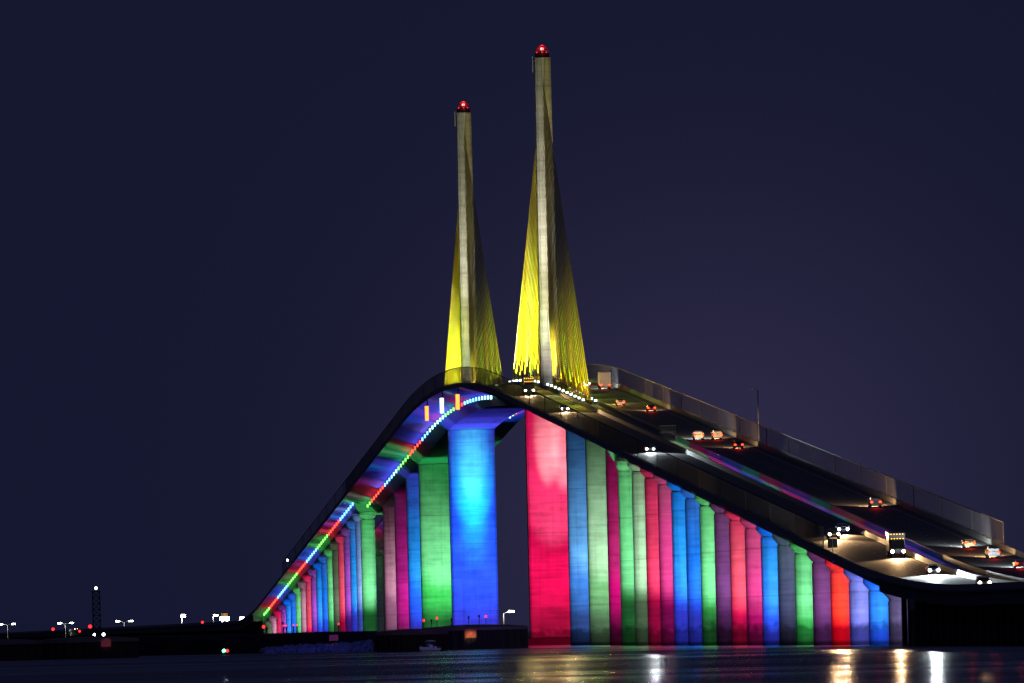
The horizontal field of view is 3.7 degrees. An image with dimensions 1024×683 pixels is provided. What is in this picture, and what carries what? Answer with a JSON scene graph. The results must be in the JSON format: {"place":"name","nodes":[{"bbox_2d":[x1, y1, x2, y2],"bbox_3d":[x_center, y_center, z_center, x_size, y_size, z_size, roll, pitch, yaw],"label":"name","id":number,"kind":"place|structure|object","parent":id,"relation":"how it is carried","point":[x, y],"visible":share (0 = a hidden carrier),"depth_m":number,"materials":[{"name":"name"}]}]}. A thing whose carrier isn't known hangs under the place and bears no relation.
{"place":"outdoors","nodes":[
{"label":"outdoors","id":0,"kind":"place"},
{"bbox_2d":[133,631,376,655],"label":"island","id":1,"kind":"structure","parent":0,"point":[200,644],"depth_m":3303.44,"materials":[{"name":"black"}]},
{"bbox_2d":[0,632,1023,682],"bbox_3d":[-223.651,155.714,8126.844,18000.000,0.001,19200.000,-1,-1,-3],"label":"water","id":2,"kind":"structure","parent":0,"point":[775,664],"depth_m":1625.87,"materials":[{"name":"black liquid"}]},
{"bbox_2d":[42,636,138,659],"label":"bridge dolphin","id":3,"kind":"object","parent":2,"relation":"in","point":[87,647],"visible":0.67,"depth_m":3060.42,"materials":[{"name":"concrete"}]},
{"bbox_2d":[101,638,110,647],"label":"warning sign","id":4,"kind":"object","parent":3,"relation":"attached to","point":[106,642],"visible":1,"depth_m":3059.29,"materials":[{"name":"red"}]},
{"bbox_2d":[0,612,267,639],"bbox_3d":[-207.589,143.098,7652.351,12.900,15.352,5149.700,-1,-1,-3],"label":"trestle bridge","id":5,"kind":"structure","parent":2,"relation":"in","point":[250,623],"depth_m":6119.74,"materials":[{"name":"concrete"}]},
{"bbox_2d":[220,613,228,621],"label":"box truck","id":6,"kind":"object","parent":5,"relation":"on","point":[224,617],"visible":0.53,"depth_m":5541.95,"materials":[{"name":"white paint"}]},
{"bbox_2d":[222,648,228,654],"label":"motorboat","id":7,"kind":"object","parent":2,"relation":"on","point":[224,651],"visible":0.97,"depth_m":3109.41,"materials":[{"name":"grey metal"}]},
{"bbox_2d":[252,482,362,632],"bbox_3d":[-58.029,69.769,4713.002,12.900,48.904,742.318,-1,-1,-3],"label":"approach viaduct","id":8,"kind":"object","parent":2,"relation":"in","point":[317,586],"visible":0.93,"depth_m":4587.67,"materials":[{"name":"concrete"}]},
{"bbox_2d":[259,639,374,653],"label":"riprap rocks","id":9,"kind":"object","parent":2,"relation":"in","point":[366,645],"visible":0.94,"depth_m":3218.49,"materials":[{"name":"stone"}]},
{"bbox_2d":[329,635,337,641],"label":"warning sign","id":10,"kind":"object","parent":9,"relation":"on","point":[333,637],"visible":1,"depth_m":3218.92,"materials":[{"name":"red"}]},
{"bbox_2d":[375,518,384,631],"bbox_3d":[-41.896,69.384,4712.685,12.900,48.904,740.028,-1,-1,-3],"label":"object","id":11,"kind":"object","parent":2,"relation":"in","point":[380,577],"visible":0.11,"depth_m":4628.74,"materials":[{"name":"concrete"}]},
{"bbox_2d":[375,619,448,651],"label":"bridge dolphin","id":12,"kind":"object","parent":2,"relation":"in","point":[405,640],"visible":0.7,"depth_m":2996.03,"materials":[{"name":"concrete"}]},
{"bbox_2d":[419,640,440,651],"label":"motorboat","id":13,"kind":"object","parent":2,"relation":"on","point":[429,648],"visible":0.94,"depth_m":2951.40,"materials":[{"name":"grey"}]},
{"bbox_2d":[422,615,527,649],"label":"bridge dolphin","id":14,"kind":"object","parent":2,"relation":"in","point":[496,636],"visible":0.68,"depth_m":3133.13,"materials":[{"name":"concrete"}]},
{"bbox_2d":[464,629,476,638],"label":"warning sign","id":15,"kind":"object","parent":14,"relation":"attached to","point":[470,633],"visible":1,"depth_m":3131.65,"materials":[{"name":"orange"}]},
{"bbox_2d":[343,45,739,645],"bbox_3d":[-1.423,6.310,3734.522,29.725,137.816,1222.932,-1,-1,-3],"label":"cable stayed bridge","id":16,"kind":"structure","parent":2,"relation":"in","point":[423,483],"depth_m":3599.19,"materials":[{"name":"concrete"}]},
{"bbox_2d":[521,377,534,394],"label":"box truck","id":17,"kind":"object","parent":16,"relation":"on","point":[527,382],"visible":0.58,"depth_m":3485.41,"materials":[{"name":"grey paint"}]},
{"bbox_2d":[598,372,610,389],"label":"box truck","id":18,"kind":"object","parent":16,"relation":"on","point":[604,379],"visible":1,"depth_m":3517.22,"materials":[{"name":"white paint"}]},
{"bbox_2d":[615,399,624,405],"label":"car","id":19,"kind":"object","parent":16,"relation":"on","point":[619,401],"visible":1,"depth_m":3382.89,"materials":[{"name":"black paint"}]},
{"bbox_2d":[645,405,655,411],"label":"car","id":20,"kind":"object","parent":16,"relation":"on","point":[650,407],"visible":1,"depth_m":3331.12,"materials":[{"name":"red paint"}]},
{"bbox_2d":[594,420,959,645],"bbox_3d":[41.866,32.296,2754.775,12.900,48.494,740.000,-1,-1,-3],"label":"approach viaduct","id":21,"kind":"object","parent":2,"relation":"in","point":[723,555],"visible":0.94,"depth_m":2794.06,"materials":[{"name":"concrete"}]},
{"bbox_2d":[646,444,655,451],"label":"car","id":22,"kind":"object","parent":21,"relation":"on","point":[648,446],"visible":0.41,"depth_m":3049.14,"materials":[{"name":"white paint"}]},
{"bbox_2d":[826,527,840,538],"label":"suv","id":23,"kind":"object","parent":21,"relation":"on","point":[832,532],"visible":0.98,"depth_m":2561.48,"materials":[{"name":"black paint"}]},
{"bbox_2d":[835,523,849,533],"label":"pickup truck","id":24,"kind":"object","parent":21,"relation":"on","point":[842,527],"visible":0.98,"depth_m":2583.46,"materials":[{"name":"blue paint"}]},
{"bbox_2d":[886,532,905,557],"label":"box truck","id":25,"kind":"object","parent":21,"relation":"on","point":[895,543],"visible":1,"depth_m":2476.10,"materials":[{"name":"black paint"}]},
{"bbox_2d":[926,564,940,573],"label":"car","id":26,"kind":"object","parent":21,"relation":"on","point":[932,568],"visible":1,"depth_m":2395.83,"materials":[{"name":"white paint"}]},
{"bbox_2d":[676,416,1023,575],"bbox_3d":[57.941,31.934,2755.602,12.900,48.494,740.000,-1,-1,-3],"label":"approach viaduct","id":27,"kind":"object","parent":2,"relation":"in","point":[933,537],"visible":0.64,"depth_m":2732.94,"materials":[{"name":"concrete"}]},
{"bbox_2d":[692,431,703,439],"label":"pickup truck","id":28,"kind":"object","parent":27,"relation":"on","point":[697,434],"visible":1,"depth_m":3122.19,"materials":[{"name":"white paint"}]},
{"bbox_2d":[711,430,722,439],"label":"suv","id":29,"kind":"object","parent":27,"relation":"on","point":[717,434],"visible":1,"depth_m":3121.11,"materials":[{"name":"grey paint"}]},
{"bbox_2d":[732,441,743,448],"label":"car","id":30,"kind":"object","parent":27,"relation":"on","point":[738,444],"visible":1,"depth_m":3058.32,"materials":[{"name":"blue paint"}]},
{"bbox_2d":[751,389,759,441],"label":"light pole","id":31,"kind":"object","parent":27,"relation":"on","point":[758,411],"visible":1,"depth_m":3080.81,"materials":[{"name":"grey metal"}]},
{"bbox_2d":[868,497,881,507],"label":"suv","id":32,"kind":"object","parent":27,"relation":"on","point":[874,501],"visible":1,"depth_m":2707.41,"materials":[{"name":"grey paint"}]},
{"bbox_2d":[961,539,975,547],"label":"car","id":33,"kind":"object","parent":27,"relation":"on","point":[968,543],"visible":1,"depth_m":2509.72,"materials":[{"name":"grey paint"}]},
{"bbox_2d":[985,547,999,558],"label":"suv","id":34,"kind":"object","parent":27,"relation":"on","point":[992,551],"visible":1,"depth_m":2463.60,"materials":[{"name":"black paint"}]},
{"bbox_2d":[1012,559,1023,568],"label":"car","id":35,"kind":"object","parent":27,"relation":"on","point":[1018,562],"visible":1,"depth_m":2415.77,"materials":[{"name":"white paint"}]},
{"bbox_2d":[876,570,1023,644],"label":"trestle bridge","id":36,"kind":"structure","parent":2,"relation":"in","point":[962,608],"depth_m":2274.36,"materials":[{"name":"concrete"}]},
{"bbox_2d":[975,576,991,583],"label":"suv","id":37,"kind":"object","parent":36,"relation":"on","point":[982,579],"visible":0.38,"depth_m":2264.42,"materials":[{"name":"beige paint"}]},
{"bbox_2d":[983,570,1023,580],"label":"trestle bridge","id":38,"kind":"structure","parent":2,"relation":"in","point":[1014,577],"depth_m":2360.79,"materials":[{"name":"concrete"}]},
{"bbox_2d":[0,0,1023,632],"label":"sky","id":39,"kind":"structure","parent":0,"point":[228,227],"materials":[{"name":"blue"}]},
{"bbox_2d":[828,539,836,557],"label":"road sign","id":40,"kind":"object","parent":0,"point":[832,543],"visible":1,"depth_m":2472.74,"materials":[{"name":"grey metal"}]},
{"bbox_3d":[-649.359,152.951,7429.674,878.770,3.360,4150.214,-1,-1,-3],"label":"far shore","id":41,"kind":"structure","parent":0,"visible":0},
{"bbox_2d":[92,587,100,635],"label":"lattice tower","id":42,"kind":"structure","parent":41,"relation":"on","point":[94,609],"depth_m":5986.71,"materials":[{"name":"grey metal"}]}
]}

